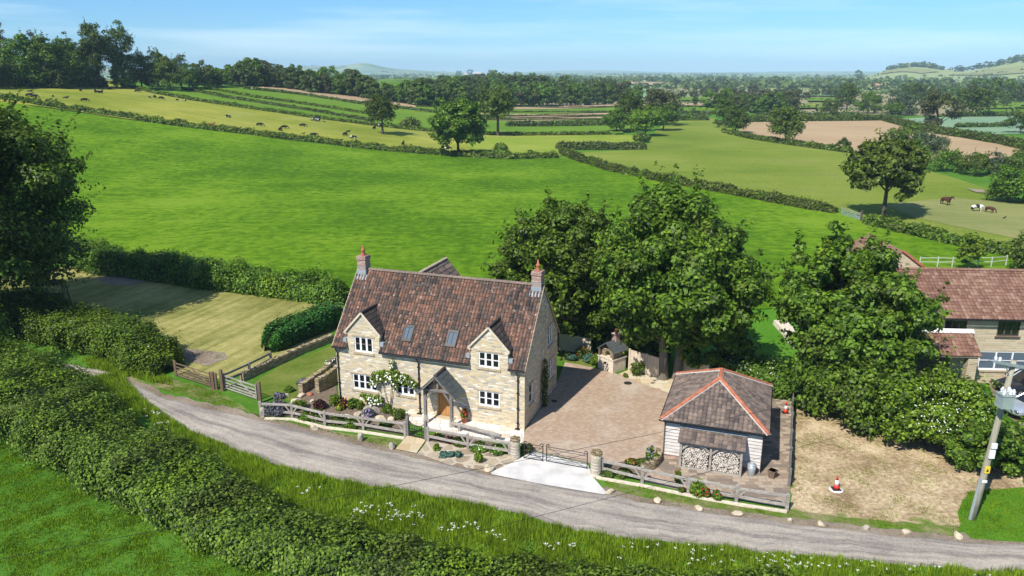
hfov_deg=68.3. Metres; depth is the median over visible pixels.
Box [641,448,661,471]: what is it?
dry stone wall
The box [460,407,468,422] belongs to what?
plant pot
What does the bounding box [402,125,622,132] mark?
grass strip
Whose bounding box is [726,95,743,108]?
tree
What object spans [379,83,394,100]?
tree
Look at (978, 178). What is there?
ground
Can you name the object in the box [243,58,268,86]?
tree
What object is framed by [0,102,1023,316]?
field
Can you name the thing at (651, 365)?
panel fence
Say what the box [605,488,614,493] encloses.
verge stone
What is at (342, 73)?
tree
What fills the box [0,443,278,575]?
field grass
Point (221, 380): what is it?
gate post
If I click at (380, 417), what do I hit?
boulder
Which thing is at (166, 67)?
woodland tree
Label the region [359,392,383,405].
flowering shrub
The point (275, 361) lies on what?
dry stone wall
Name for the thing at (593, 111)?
field hedge
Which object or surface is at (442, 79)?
tree
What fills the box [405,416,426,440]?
pedestrian gate
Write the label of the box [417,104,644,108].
ploughed strip
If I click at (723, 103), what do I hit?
field tree
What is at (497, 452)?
flowering shrub
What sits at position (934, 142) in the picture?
field bush
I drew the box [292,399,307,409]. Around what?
shrub
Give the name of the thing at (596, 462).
stone pillar
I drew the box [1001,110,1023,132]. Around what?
field tree
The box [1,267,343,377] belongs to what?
lawn
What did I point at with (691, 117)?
field hedge
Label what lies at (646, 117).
field tree
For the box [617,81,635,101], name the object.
tree
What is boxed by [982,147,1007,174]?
field bush
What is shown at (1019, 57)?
tree
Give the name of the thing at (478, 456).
shrub
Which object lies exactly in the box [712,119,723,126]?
field bush
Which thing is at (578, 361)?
garden lawn
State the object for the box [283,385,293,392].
shrub
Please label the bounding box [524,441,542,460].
iron gate
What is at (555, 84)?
tree
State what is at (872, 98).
field tree
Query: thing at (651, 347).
hedge
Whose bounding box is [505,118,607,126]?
field hedge
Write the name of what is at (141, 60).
woodland tree
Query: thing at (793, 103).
tree
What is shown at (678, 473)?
flowering shrub
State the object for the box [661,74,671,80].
tree
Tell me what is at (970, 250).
tree
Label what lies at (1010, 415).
driveway
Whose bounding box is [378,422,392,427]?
shrub
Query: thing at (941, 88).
tree
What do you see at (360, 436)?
verge stone
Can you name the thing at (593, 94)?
tree
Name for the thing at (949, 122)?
crop field
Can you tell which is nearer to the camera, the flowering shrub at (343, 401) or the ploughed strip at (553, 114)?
the flowering shrub at (343, 401)
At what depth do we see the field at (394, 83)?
766.12 m
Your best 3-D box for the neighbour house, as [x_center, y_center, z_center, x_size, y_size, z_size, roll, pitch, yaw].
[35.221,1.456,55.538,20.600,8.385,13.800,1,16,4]
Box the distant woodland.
[104,54,1023,89]
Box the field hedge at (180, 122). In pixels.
[0,93,558,158]
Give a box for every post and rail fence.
[224,352,271,388]
[258,401,405,436]
[426,426,509,455]
[602,458,789,510]
[787,391,794,486]
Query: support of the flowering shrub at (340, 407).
on the flower bed at (325, 394)
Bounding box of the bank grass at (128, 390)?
[72,369,154,418]
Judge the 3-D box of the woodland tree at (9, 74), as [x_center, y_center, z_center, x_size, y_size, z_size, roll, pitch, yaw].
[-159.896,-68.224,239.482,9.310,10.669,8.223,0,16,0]
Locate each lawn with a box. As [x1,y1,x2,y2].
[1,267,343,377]
[256,346,335,399]
[559,352,591,366]
[741,308,798,370]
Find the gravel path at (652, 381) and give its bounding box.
[619,370,672,392]
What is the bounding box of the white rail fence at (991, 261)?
[919,255,1007,266]
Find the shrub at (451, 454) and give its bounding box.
[447,451,454,457]
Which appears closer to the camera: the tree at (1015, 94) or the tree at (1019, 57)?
the tree at (1015, 94)
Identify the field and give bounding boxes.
[0,84,617,154]
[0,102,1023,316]
[378,77,409,80]
[379,81,402,85]
[465,135,640,153]
[631,81,663,84]
[676,103,702,104]
[677,97,707,99]
[677,106,714,110]
[739,120,1019,160]
[799,103,824,107]
[807,97,843,100]
[881,68,937,73]
[907,116,1023,133]
[955,66,1023,74]
[973,109,1023,112]
[990,102,1023,107]
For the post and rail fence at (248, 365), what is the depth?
52.38 m
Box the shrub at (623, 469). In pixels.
[616,467,633,479]
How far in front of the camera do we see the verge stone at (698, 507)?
36.86 m
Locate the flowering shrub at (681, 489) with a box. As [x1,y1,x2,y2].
[678,487,685,492]
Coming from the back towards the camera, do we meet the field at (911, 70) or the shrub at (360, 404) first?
the field at (911, 70)
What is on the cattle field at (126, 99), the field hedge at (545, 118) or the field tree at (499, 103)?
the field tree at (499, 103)
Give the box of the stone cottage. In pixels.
[331,245,559,429]
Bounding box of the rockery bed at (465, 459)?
[417,441,520,472]
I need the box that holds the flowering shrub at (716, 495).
[711,489,722,500]
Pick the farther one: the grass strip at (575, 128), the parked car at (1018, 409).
the grass strip at (575, 128)
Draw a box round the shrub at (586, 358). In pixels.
[582,353,593,362]
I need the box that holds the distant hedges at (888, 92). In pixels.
[664,79,1023,115]
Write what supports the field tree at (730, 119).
on the pasture
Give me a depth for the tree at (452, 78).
442.39 m
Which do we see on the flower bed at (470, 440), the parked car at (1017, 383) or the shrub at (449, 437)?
the shrub at (449, 437)
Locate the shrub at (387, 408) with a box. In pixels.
[382,403,391,413]
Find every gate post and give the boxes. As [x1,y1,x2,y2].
[210,371,214,389]
[214,373,217,389]
[218,369,224,391]
[256,381,261,402]
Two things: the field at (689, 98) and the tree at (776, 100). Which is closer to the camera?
the tree at (776, 100)
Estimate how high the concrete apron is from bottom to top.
0.003 m
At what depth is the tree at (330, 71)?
394.86 m
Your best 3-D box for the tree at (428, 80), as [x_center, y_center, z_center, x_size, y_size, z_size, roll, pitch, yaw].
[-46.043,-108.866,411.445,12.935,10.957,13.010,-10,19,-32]
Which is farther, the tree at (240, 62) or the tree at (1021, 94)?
the tree at (1021, 94)
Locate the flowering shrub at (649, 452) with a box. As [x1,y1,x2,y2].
[645,445,654,459]
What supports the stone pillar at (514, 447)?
on the ground at (978, 178)
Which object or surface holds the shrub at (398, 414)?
on the flower bed at (325, 394)
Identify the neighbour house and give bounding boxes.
[851,233,1023,387]
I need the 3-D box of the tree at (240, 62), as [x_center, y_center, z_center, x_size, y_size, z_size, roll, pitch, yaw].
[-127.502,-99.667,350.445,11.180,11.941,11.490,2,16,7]
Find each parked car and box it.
[993,369,1023,395]
[1004,393,1023,419]
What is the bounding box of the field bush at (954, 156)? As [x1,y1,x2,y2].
[927,144,967,172]
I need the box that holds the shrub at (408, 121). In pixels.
[397,116,421,126]
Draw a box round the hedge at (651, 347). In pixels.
[560,307,672,359]
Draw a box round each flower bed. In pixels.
[266,383,405,434]
[429,433,507,453]
[603,457,646,479]
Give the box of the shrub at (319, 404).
[313,399,327,408]
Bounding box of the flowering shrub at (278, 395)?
[273,392,285,398]
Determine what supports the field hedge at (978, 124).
on the crop field at (949, 122)
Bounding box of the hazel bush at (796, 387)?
[784,361,843,416]
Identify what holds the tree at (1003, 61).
on the ground at (978, 178)
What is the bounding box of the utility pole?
[968,356,1023,520]
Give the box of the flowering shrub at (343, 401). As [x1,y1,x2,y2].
[339,397,347,407]
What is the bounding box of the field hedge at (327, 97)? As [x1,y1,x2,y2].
[243,86,510,118]
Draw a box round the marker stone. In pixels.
[260,407,264,417]
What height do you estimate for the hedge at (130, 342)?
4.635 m
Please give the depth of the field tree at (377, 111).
225.64 m
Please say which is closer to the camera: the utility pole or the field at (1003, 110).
the utility pole
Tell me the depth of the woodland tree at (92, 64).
264.74 m
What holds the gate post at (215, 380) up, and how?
on the ground at (978, 178)
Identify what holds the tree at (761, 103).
on the ground at (978, 178)
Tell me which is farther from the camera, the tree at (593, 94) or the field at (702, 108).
the tree at (593, 94)
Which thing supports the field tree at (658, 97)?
on the pasture
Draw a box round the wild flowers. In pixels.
[144,408,990,575]
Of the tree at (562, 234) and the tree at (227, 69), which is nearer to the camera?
the tree at (562, 234)
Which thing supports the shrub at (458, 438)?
on the flower bed at (470, 440)
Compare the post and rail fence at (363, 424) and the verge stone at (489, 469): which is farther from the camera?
the post and rail fence at (363, 424)
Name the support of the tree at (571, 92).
on the ground at (978, 178)
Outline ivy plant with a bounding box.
[541,358,548,407]
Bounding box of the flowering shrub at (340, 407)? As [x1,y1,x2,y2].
[336,403,343,410]
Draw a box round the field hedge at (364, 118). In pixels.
[181,87,374,121]
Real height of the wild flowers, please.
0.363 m
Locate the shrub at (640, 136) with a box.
[632,132,651,141]
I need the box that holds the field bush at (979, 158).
[955,146,998,174]
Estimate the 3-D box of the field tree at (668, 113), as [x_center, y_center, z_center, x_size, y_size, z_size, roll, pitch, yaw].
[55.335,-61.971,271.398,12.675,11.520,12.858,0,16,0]
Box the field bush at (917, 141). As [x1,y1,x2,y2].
[913,138,932,163]
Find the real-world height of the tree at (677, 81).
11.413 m
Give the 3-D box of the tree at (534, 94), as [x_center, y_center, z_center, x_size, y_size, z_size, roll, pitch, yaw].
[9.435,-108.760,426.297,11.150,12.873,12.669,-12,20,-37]
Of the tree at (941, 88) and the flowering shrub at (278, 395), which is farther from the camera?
the tree at (941, 88)
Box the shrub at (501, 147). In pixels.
[493,142,509,152]
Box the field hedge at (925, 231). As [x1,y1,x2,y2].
[861,212,1019,258]
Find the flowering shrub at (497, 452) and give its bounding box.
[489,443,507,455]
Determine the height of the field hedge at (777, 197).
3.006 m
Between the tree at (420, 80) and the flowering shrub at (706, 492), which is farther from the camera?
the tree at (420, 80)
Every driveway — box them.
[521,362,791,506]
[989,383,1023,426]
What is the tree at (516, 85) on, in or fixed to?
on the ground at (978, 178)
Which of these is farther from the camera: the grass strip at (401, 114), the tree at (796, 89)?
the tree at (796, 89)
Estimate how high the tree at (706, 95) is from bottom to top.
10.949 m
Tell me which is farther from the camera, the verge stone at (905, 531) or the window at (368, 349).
the window at (368, 349)
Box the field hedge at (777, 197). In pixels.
[558,147,838,212]
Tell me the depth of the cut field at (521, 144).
227.26 m
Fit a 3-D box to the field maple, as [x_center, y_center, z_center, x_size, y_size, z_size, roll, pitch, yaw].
[21.244,1.849,47.178,10.557,12.437,9.054,7,18,24]
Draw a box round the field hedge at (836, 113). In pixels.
[755,111,860,115]
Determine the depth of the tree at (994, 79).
593.25 m
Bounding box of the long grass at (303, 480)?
[147,401,1023,575]
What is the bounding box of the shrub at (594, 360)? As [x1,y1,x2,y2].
[590,353,597,364]
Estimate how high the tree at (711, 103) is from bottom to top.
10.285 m
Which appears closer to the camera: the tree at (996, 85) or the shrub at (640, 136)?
the shrub at (640, 136)
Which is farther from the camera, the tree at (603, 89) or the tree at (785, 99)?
the tree at (603, 89)
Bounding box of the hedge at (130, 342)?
[0,286,185,375]
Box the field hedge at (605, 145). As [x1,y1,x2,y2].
[555,140,646,149]
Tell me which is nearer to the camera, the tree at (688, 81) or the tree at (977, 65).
the tree at (688, 81)
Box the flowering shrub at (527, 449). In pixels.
[520,442,533,453]
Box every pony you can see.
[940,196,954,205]
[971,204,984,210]
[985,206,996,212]
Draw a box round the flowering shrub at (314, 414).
[310,408,326,421]
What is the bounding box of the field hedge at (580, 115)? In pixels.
[481,114,607,116]
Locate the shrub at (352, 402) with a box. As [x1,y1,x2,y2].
[347,397,359,408]
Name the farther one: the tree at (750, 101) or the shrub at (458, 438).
the tree at (750, 101)
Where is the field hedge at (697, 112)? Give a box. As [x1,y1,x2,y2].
[677,110,714,114]
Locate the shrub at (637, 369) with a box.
[630,361,645,376]
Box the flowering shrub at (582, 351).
[575,346,593,359]
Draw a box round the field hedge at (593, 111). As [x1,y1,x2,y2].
[484,110,627,112]
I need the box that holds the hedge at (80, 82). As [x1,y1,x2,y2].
[0,75,108,87]
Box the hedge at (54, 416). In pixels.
[0,322,1021,575]
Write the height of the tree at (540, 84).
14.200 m
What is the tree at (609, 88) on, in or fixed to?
on the ground at (978, 178)
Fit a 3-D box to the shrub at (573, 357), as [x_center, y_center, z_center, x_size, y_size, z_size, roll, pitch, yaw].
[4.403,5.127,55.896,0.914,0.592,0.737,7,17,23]
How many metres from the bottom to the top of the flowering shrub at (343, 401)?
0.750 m
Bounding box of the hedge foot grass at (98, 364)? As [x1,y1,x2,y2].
[83,354,173,385]
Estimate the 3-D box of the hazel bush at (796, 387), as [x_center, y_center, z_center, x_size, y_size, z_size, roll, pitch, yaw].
[19.630,6.041,47.655,4.412,4.125,4.509,13,21,39]
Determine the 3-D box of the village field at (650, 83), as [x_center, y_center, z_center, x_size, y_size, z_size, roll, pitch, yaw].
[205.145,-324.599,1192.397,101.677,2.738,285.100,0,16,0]
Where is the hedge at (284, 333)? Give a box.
[261,297,343,352]
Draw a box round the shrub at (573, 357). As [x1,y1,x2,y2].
[566,354,577,360]
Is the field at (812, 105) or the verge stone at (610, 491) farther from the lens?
the field at (812, 105)
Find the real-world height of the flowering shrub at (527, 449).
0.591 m
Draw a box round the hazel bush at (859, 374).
[785,339,934,440]
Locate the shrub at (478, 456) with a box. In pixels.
[473,452,483,461]
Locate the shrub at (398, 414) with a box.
[391,408,405,419]
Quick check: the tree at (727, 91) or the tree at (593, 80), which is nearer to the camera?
the tree at (727, 91)
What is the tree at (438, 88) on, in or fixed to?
on the ground at (978, 178)
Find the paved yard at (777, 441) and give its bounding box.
[657,399,791,507]
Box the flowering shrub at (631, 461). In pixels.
[624,457,637,464]
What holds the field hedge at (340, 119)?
on the ground at (978, 178)
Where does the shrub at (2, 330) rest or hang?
on the ground at (978, 178)
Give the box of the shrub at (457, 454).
[454,451,461,457]
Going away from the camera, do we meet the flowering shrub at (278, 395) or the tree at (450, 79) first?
the flowering shrub at (278, 395)
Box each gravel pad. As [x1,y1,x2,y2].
[97,276,147,285]
[183,348,228,365]
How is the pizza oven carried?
on the ground at (978, 178)
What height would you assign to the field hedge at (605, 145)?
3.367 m
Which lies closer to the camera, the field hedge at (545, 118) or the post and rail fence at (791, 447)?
the post and rail fence at (791, 447)
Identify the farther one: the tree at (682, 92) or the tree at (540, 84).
the tree at (682, 92)
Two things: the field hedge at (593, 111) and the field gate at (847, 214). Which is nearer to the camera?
the field gate at (847, 214)
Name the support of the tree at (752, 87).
on the ground at (978, 178)
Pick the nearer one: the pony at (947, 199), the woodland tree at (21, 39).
the pony at (947, 199)
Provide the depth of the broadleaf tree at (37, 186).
60.13 m
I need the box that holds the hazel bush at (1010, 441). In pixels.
[931,405,1023,476]
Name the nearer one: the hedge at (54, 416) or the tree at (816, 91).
the hedge at (54, 416)
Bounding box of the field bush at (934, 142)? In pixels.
[907,128,952,153]
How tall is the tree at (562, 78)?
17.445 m
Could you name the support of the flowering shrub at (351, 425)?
on the flower bed at (325, 394)
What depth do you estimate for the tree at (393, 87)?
359.99 m
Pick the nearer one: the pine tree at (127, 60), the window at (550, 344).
the window at (550, 344)
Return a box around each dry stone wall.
[240,333,333,381]
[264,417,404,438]
[298,357,336,393]
[314,365,337,392]
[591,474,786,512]
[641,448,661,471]
[773,320,794,347]
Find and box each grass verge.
[131,375,403,446]
[603,480,957,535]
[957,487,1023,541]
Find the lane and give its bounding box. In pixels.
[58,364,1023,571]
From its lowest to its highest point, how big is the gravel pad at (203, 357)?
0.001 m
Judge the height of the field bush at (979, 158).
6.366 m
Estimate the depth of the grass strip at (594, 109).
387.83 m
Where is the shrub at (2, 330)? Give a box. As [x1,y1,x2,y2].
[0,304,16,349]
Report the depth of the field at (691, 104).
465.81 m
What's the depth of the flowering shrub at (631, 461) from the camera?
41.03 m
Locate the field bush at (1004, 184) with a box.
[980,161,1023,201]
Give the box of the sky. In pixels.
[0,0,1023,72]
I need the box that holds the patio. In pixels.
[404,411,523,442]
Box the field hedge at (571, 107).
[415,105,615,108]
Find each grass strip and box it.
[167,88,632,134]
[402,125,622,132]
[416,107,616,113]
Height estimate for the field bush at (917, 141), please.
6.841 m
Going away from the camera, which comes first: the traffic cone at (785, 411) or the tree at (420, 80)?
the traffic cone at (785, 411)
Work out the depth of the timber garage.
41.15 m
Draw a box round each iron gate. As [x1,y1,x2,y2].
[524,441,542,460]
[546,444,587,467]
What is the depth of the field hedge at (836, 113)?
361.33 m
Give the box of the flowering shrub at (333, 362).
[324,358,335,367]
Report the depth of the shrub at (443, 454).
41.78 m
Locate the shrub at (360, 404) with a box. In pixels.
[357,400,364,409]
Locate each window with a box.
[350,371,378,394]
[351,334,374,355]
[395,381,415,398]
[475,349,501,371]
[476,388,501,410]
[528,379,533,407]
[548,320,553,348]
[549,355,553,382]
[944,320,967,328]
[976,351,1023,372]
[994,321,1020,338]
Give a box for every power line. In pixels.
[0,359,992,559]
[300,389,1004,575]
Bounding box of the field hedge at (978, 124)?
[954,121,1006,127]
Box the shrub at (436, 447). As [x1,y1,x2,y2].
[433,443,439,450]
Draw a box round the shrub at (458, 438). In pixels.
[451,436,465,447]
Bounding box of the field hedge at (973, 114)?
[946,110,1023,116]
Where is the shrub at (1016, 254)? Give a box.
[1006,230,1023,268]
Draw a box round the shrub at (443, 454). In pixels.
[438,450,448,458]
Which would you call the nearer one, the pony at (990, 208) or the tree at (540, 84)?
the pony at (990, 208)
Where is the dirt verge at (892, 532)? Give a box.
[121,372,1023,543]
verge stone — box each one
[310,425,318,429]
[357,432,362,441]
[389,442,394,449]
[484,464,493,471]
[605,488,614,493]
[653,497,660,503]
[694,505,702,510]
[731,510,742,515]
[817,520,824,526]
[862,525,869,530]
[902,528,910,535]
[954,531,962,539]
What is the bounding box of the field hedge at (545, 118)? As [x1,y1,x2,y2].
[485,117,602,119]
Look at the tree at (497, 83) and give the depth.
393.53 m
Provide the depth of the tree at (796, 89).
632.18 m
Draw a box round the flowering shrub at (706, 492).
[698,486,710,497]
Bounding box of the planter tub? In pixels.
[767,467,778,478]
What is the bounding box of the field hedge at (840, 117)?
[749,113,886,121]
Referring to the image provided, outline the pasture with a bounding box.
[579,118,1023,245]
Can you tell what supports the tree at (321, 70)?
on the ground at (978, 178)
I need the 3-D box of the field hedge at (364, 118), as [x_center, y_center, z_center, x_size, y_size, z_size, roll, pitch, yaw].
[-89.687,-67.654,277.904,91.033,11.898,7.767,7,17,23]
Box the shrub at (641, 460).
[637,458,649,466]
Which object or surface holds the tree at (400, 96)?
on the ground at (978, 178)
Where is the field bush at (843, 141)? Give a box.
[836,137,851,145]
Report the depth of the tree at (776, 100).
379.38 m
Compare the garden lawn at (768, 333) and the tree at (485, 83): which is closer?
the garden lawn at (768, 333)
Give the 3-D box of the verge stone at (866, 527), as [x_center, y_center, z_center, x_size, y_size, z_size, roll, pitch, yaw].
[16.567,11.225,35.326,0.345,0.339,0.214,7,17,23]
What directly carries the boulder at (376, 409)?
on the flower bed at (325, 394)
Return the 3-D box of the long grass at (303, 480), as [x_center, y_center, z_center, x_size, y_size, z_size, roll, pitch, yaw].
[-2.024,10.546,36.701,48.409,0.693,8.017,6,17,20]
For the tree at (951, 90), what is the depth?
666.95 m
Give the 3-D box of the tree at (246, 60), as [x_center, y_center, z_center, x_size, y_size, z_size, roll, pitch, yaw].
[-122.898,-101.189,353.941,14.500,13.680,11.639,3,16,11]
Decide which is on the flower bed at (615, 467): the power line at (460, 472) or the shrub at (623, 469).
the shrub at (623, 469)
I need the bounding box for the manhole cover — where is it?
[829,487,842,493]
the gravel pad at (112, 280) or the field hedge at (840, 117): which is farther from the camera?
the field hedge at (840, 117)
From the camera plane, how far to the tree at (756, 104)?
385.72 m
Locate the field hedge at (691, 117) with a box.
[673,114,708,120]
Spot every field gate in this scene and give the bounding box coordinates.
[174,361,210,386]
[223,373,257,399]
[841,207,860,219]
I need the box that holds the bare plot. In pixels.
[790,409,1023,525]
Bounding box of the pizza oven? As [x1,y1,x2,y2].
[597,328,627,372]
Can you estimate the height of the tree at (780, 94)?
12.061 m
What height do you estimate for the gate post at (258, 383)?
1.700 m
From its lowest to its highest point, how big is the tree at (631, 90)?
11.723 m
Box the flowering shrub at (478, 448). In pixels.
[469,440,487,452]
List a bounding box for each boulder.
[372,406,380,414]
[374,415,385,419]
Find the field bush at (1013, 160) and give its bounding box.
[1003,143,1023,175]
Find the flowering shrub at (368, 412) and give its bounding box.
[359,407,375,420]
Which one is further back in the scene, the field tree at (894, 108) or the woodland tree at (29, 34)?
the field tree at (894, 108)
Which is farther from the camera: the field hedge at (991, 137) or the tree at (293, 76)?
the tree at (293, 76)
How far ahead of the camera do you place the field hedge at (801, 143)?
218.98 m
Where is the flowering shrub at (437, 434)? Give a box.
[435,432,442,440]
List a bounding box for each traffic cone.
[781,402,789,413]
[830,475,841,490]
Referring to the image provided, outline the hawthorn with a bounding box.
[866,346,1015,451]
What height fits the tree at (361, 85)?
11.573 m
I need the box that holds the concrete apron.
[492,452,605,493]
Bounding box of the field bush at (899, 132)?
[882,122,931,140]
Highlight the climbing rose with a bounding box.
[369,358,417,403]
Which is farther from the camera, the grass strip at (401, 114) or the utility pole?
the grass strip at (401, 114)
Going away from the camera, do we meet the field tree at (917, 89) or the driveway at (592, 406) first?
the driveway at (592, 406)
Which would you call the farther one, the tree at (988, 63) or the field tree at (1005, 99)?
the tree at (988, 63)
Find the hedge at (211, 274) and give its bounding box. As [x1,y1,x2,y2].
[61,232,349,304]
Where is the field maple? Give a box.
[767,220,954,377]
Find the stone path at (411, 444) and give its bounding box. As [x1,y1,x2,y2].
[396,436,424,452]
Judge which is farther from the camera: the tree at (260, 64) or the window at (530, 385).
the tree at (260, 64)
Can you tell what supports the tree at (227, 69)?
on the ground at (978, 178)
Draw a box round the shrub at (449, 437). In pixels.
[446,436,453,443]
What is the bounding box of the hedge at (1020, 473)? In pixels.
[993,425,1023,477]
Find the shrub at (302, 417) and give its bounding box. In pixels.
[298,410,310,420]
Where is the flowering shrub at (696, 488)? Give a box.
[689,478,704,498]
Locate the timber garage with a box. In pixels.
[659,368,772,476]
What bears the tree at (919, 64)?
on the ground at (978, 178)
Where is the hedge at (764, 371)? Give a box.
[710,345,796,400]
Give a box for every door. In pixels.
[434,386,455,419]
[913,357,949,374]
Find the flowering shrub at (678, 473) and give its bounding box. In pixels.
[674,469,681,483]
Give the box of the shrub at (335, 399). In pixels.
[328,393,340,405]
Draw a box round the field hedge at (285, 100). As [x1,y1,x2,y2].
[203,86,365,113]
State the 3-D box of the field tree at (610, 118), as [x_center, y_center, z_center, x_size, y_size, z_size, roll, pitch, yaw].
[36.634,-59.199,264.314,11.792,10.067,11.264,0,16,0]
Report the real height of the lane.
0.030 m
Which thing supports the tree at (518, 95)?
on the ground at (978, 178)
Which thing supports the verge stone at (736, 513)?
on the ground at (978, 178)
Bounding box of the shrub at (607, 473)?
[599,466,615,477]
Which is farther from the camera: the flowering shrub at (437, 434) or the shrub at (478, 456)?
the flowering shrub at (437, 434)
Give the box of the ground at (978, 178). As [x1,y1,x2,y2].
[0,56,1023,575]
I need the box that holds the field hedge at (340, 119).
[106,80,611,135]
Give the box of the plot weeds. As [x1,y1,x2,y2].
[791,411,1000,522]
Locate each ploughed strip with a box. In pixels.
[250,86,415,107]
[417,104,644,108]
[481,112,628,116]
[516,117,600,120]
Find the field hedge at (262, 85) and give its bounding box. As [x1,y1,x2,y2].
[242,82,439,105]
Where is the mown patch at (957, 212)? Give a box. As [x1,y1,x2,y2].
[887,198,1023,237]
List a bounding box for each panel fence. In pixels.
[559,333,591,351]
[628,348,665,376]
[682,360,709,370]
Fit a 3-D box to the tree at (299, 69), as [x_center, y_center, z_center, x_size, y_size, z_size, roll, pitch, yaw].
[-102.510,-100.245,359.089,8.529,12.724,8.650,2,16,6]
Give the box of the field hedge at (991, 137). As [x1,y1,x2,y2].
[881,114,1023,149]
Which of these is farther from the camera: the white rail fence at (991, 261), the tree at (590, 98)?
the tree at (590, 98)
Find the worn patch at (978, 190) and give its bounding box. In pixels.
[967,188,985,192]
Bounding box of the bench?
[450,421,500,438]
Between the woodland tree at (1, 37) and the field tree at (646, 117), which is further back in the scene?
the woodland tree at (1, 37)
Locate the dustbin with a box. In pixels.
[747,462,756,475]
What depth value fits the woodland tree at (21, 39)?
245.77 m
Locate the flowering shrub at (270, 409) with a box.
[263,398,289,416]
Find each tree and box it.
[0,22,17,63]
[0,27,45,83]
[0,55,22,87]
[0,88,107,305]
[18,30,71,87]
[25,30,43,66]
[39,61,74,88]
[43,38,91,87]
[57,31,71,56]
[70,44,107,87]
[71,17,118,87]
[107,19,138,87]
[107,58,132,87]
[124,47,156,86]
[141,68,160,88]
[145,46,165,86]
[151,54,183,90]
[171,52,187,87]
[180,62,199,87]
[187,63,206,87]
[195,59,212,86]
[205,65,230,86]
[215,67,227,86]
[224,60,246,81]
[224,65,239,85]
[225,67,234,85]
[229,63,252,86]
[241,57,266,82]
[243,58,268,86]
[259,60,276,86]
[266,67,281,87]
[268,64,286,85]
[280,66,299,89]
[286,63,302,88]
[298,69,322,91]
[306,67,329,91]
[319,73,331,92]
[322,65,336,83]
[326,75,346,93]
[333,71,346,78]
[333,73,345,92]
[342,69,363,95]
[346,72,366,95]
[354,75,379,97]
[357,78,380,98]
[361,93,399,133]
[372,82,387,99]
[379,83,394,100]
[385,84,402,99]
[394,81,409,103]
[402,79,410,102]
[403,81,429,104]
[409,77,428,104]
[414,84,437,104]
[422,78,437,86]
[426,95,489,150]
[427,85,447,104]
[438,77,453,94]
[438,87,454,102]
[441,80,469,101]
[444,77,459,95]
[450,75,471,89]
[453,76,471,86]
[457,75,477,90]
[461,86,473,103]
[465,85,480,104]
[475,73,487,81]
[475,83,516,135]
[476,81,492,102]
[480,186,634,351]
[487,73,503,80]
[489,82,511,97]
[499,75,521,88]
[504,77,520,83]
[509,88,518,101]
[512,82,530,105]
[512,89,525,105]
[520,76,532,86]
[524,84,539,105]
[527,82,555,105]
[528,81,543,105]
[530,76,545,84]
[539,78,558,88]
[542,81,557,104]
[551,86,571,105]
[557,75,576,95]
[558,83,575,104]
[565,82,587,105]
[574,86,593,104]
[575,85,592,104]
[583,79,593,87]
[584,78,598,84]
[588,87,596,103]
[589,160,782,380]
[592,81,611,104]
[594,77,611,92]
[597,83,617,104]
[601,104,630,130]
[605,79,620,102]
[609,82,628,101]
[613,89,654,130]
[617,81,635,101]
[623,87,644,99]
[626,105,663,132]
[633,85,643,100]
[642,82,683,125]
[645,76,655,81]
[652,100,682,129]
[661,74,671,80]
[672,78,681,84]
[675,307,761,369]
[677,90,686,96]
[685,78,693,84]
[689,88,698,96]
[690,97,697,104]
[699,87,707,95]
[699,90,717,106]
[704,92,721,109]
[709,83,719,91]
[713,94,733,123]
[715,94,728,107]
[720,102,752,132]
[721,87,733,97]
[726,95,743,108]
[731,87,743,94]
[736,95,749,108]
[737,92,751,99]
[743,93,756,111]
[746,96,760,112]
[747,84,760,92]
[748,96,765,111]
[753,97,774,111]
[756,91,784,112]
[757,89,769,96]
[761,90,788,110]
[766,102,806,138]
[773,87,784,93]
[780,93,791,106]
[785,90,803,108]
[786,95,799,109]
[789,86,802,95]
[801,92,811,98]
[809,88,820,94]
[820,97,839,112]
[821,86,832,94]
[829,86,841,96]
[834,82,862,108]
[838,128,932,215]
[853,88,884,112]
[854,70,863,76]
[881,102,906,115]
[887,87,900,95]
[887,89,920,114]
[889,79,899,85]
[897,79,932,100]
[916,62,925,66]
[918,82,969,125]
[937,85,946,94]
[942,86,954,94]
[951,79,1002,113]
[954,65,964,70]
[955,233,986,267]
[971,77,992,85]
[972,63,983,68]
[983,61,993,67]
[983,77,1007,98]
[990,78,1019,99]
[996,59,1005,64]
[1000,80,1020,98]
[1000,92,1013,105]
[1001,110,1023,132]
[1006,58,1017,63]
[1012,55,1023,60]
[1012,83,1023,101]
[1018,90,1023,99]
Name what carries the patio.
on the ground at (978, 178)
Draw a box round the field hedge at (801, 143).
[727,129,853,152]
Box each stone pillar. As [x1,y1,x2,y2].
[510,435,519,459]
[590,448,602,475]
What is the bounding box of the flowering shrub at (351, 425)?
[342,418,357,428]
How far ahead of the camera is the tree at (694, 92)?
602.28 m
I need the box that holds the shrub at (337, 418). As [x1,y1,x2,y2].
[330,413,345,425]
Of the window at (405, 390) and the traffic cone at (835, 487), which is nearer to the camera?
the traffic cone at (835, 487)

